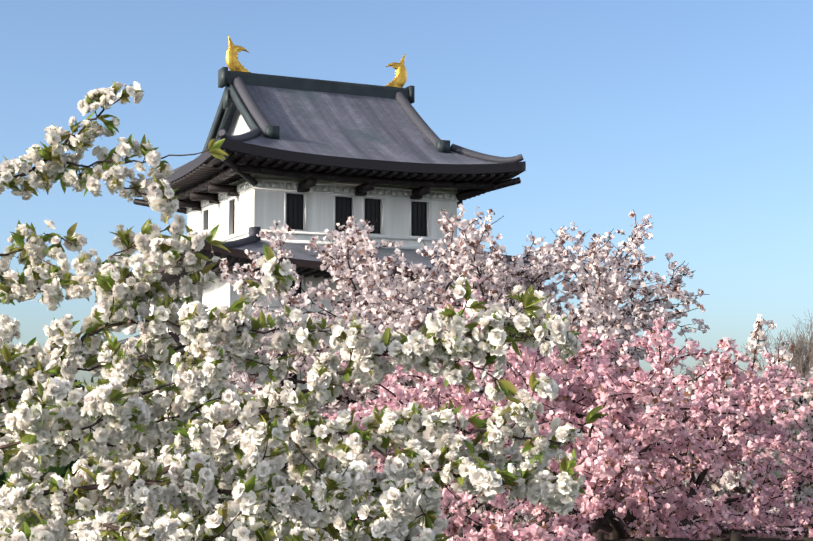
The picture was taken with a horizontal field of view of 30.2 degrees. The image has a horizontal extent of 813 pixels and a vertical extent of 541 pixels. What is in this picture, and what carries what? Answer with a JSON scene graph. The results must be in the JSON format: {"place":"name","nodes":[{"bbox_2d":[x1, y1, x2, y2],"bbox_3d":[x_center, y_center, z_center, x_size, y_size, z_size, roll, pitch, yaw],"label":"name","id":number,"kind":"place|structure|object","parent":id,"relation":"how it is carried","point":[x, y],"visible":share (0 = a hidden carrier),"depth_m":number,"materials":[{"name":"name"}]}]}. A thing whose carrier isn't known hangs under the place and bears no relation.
{"place":"outdoors","nodes":[
{"label":"outdoors","id":0,"kind":"place"},
{"bbox_2d":[227,107,249,134],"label":"castle gable walls","id":1,"kind":"structure","parent":0,"point":[238,125],"depth_m":77.24,"materials":[{"name":"white paint"}]},
{"bbox_2d":[0,81,609,540],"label":"cherry","id":2,"kind":"object","parent":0,"point":[562,495],"depth_m":5.37,"materials":[{"name":"white plant"}]},
{"bbox_2d":[11,84,569,540],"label":"cherry buds","id":3,"kind":"object","parent":2,"relation":"attached to","point":[277,402],"visible":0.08,"depth_m":5.32,"materials":[{"name":"plant"}]},
{"bbox_2d":[81,325,589,366],"bbox_3d":[-4.550,4.043,76.828,21.800,1.966,21.900,2,-6,-25],"label":"roof","id":4,"kind":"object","parent":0,"point":[179,347],"depth_m":64.87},
{"bbox_2d":[80,324,591,350],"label":"castle roof ridges","id":5,"kind":"object","parent":4,"relation":"on","point":[123,341],"visible":0.04,"depth_m":80.54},
{"bbox_2d":[83,331,592,364],"bbox_3d":[-4.550,4.378,76.797,21.800,1.032,21.900,2,-6,-25],"label":"roof eave","id":6,"kind":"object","parent":4,"relation":"attached to","point":[175,337],"depth_m":62.55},
{"bbox_2d":[0,0,812,410],"label":"sky","id":7,"kind":"structure","parent":0,"point":[693,116],"materials":[{"name":"blue"}]},
{"bbox_2d":[205,204,767,538],"bbox_3d":[2.275,4.903,44.609,16.912,13.365,19.193,-1,-5,9],"label":"pale tree","id":8,"kind":"object","parent":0,"point":[377,311],"depth_m":42.53,"materials":[{"name":"plant"}]},
{"bbox_2d":[306,275,812,540],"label":"pink tree","id":9,"kind":"object","parent":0,"point":[601,461],"depth_m":20.54,"materials":[{"name":"pink plant"}]},
{"bbox_2d":[385,413,812,536],"bbox_3d":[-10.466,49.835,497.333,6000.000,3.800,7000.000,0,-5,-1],"label":"ground","id":10,"kind":"structure","parent":0,"point":[777,472],"depth_m":121.22,"materials":[{"name":"green soil"}]},
{"bbox_2d":[0,352,339,540],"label":"evergreen hedge","id":11,"kind":"object","parent":10,"relation":"on","point":[61,471],"visible":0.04,"depth_m":26.89,"materials":[{"name":"green plant"}]},
{"bbox_2d":[455,532,812,540],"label":"timber fence","id":12,"kind":"object","parent":10,"relation":"on","point":[735,536],"visible":0.67,"depth_m":19.76,"materials":[{"name":"brown wood"}]},
{"bbox_2d":[643,314,812,536],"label":"pale tree","id":13,"kind":"object","parent":10,"relation":"on","point":[759,333],"depth_m":38.04,"materials":[{"name":"white plant"}]},
{"bbox_2d":[740,311,812,491],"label":"bare tree","id":14,"kind":"object","parent":10,"relation":"on","point":[804,366],"visible":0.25,"depth_m":61.49,"materials":[{"name":"brown plant"}]},
{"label":"castle stone base","id":15,"kind":"object","parent":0,"visible":0},
{"bbox_2d":[108,358,373,416],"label":"castle wall","id":16,"kind":"structure","parent":15,"relation":"on","point":[263,368],"depth_m":66.45,"materials":[{"name":"white paint"}]},
{"bbox_2d":[137,369,300,389],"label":"window","id":17,"kind":"structure","parent":16,"relation":"attached to","point":[299,384],"depth_m":67.06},
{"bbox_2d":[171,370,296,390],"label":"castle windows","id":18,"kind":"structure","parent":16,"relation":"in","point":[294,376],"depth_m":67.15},
{"bbox_2d":[148,271,483,331],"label":"castle wall","id":19,"kind":"structure","parent":16,"relation":"on","point":[218,293],"depth_m":69.38,"materials":[{"name":"white paint"}]},
{"bbox_2d":[197,275,453,312],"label":"windows","id":20,"kind":"structure","parent":19,"relation":"attached to","point":[303,310],"depth_m":69.89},
{"bbox_2d":[130,242,559,287],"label":"roof eave","id":21,"kind":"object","parent":19,"relation":"on","point":[298,251],"depth_m":68.99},
{"bbox_2d":[188,174,456,247],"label":"wall","id":22,"kind":"structure","parent":21,"relation":"on","point":[263,209],"depth_m":72.57,"materials":[{"name":"white paint"}]},
{"bbox_2d":[207,194,426,236],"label":"windows","id":23,"kind":"structure","parent":22,"relation":"in","point":[294,210],"depth_m":72.92,"materials":[{"name":"black wood"}]},
{"bbox_2d":[186,178,458,250],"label":"wall trim","id":24,"kind":"structure","parent":22,"relation":"attached to","point":[244,186],"depth_m":72.73,"materials":[{"name":"white paint"}]},
{"bbox_2d":[223,84,496,163],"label":"roof","id":25,"kind":"structure","parent":22,"relation":"on","point":[346,125],"depth_m":74.55,"materials":[{"name":"grey tile"}]},
{"bbox_2d":[226,35,250,72],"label":"roof ornament","id":26,"kind":"object","parent":25,"relation":"on","point":[233,63],"visible":0.94,"depth_m":76.13,"materials":[{"name":"gold metal"}]},
{"bbox_2d":[201,67,450,153],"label":"castle top ridges","id":27,"kind":"object","parent":25,"relation":"on","point":[225,77],"visible":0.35,"depth_m":77.03,"materials":[{"name":"grey tile"}]},
{"bbox_2d":[131,76,523,182],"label":"roof hip ridges","id":28,"kind":"object","parent":25,"relation":"on","point":[415,117],"visible":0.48,"depth_m":74.64,"materials":[{"name":"grey tile"}]},
{"bbox_2d":[133,147,523,213],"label":"eave underside","id":29,"kind":"object","parent":25,"relation":"attached to","point":[205,178],"visible":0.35,"depth_m":71.79,"materials":[{"name":"black wood"}]},
{"bbox_2d":[141,137,525,192],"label":"roof eave","id":30,"kind":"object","parent":25,"relation":"attached to","point":[239,146],"depth_m":70.48,"materials":[{"name":"grey tile"}]},
{"bbox_2d":[385,54,406,87],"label":"roof ornament","id":31,"kind":"object","parent":25,"relation":"on","point":[399,80],"visible":0.98,"depth_m":79.99,"materials":[{"name":"gold metal"}]},
{"bbox_2d":[91,226,571,276],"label":"castle roof ridges","id":32,"kind":"object","parent":21,"relation":"on","point":[252,237],"visible":0.15,"depth_m":69.90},
{"bbox_2d":[90,242,574,275],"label":"lower roof","id":33,"kind":"structure","parent":21,"relation":"attached to","point":[293,261],"depth_m":66.48,"materials":[{"name":"grey tile"}]},
{"bbox_2d":[287,277,451,310],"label":"windows","id":34,"kind":"structure","parent":19,"relation":"in","point":[299,290],"depth_m":69.36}
]}

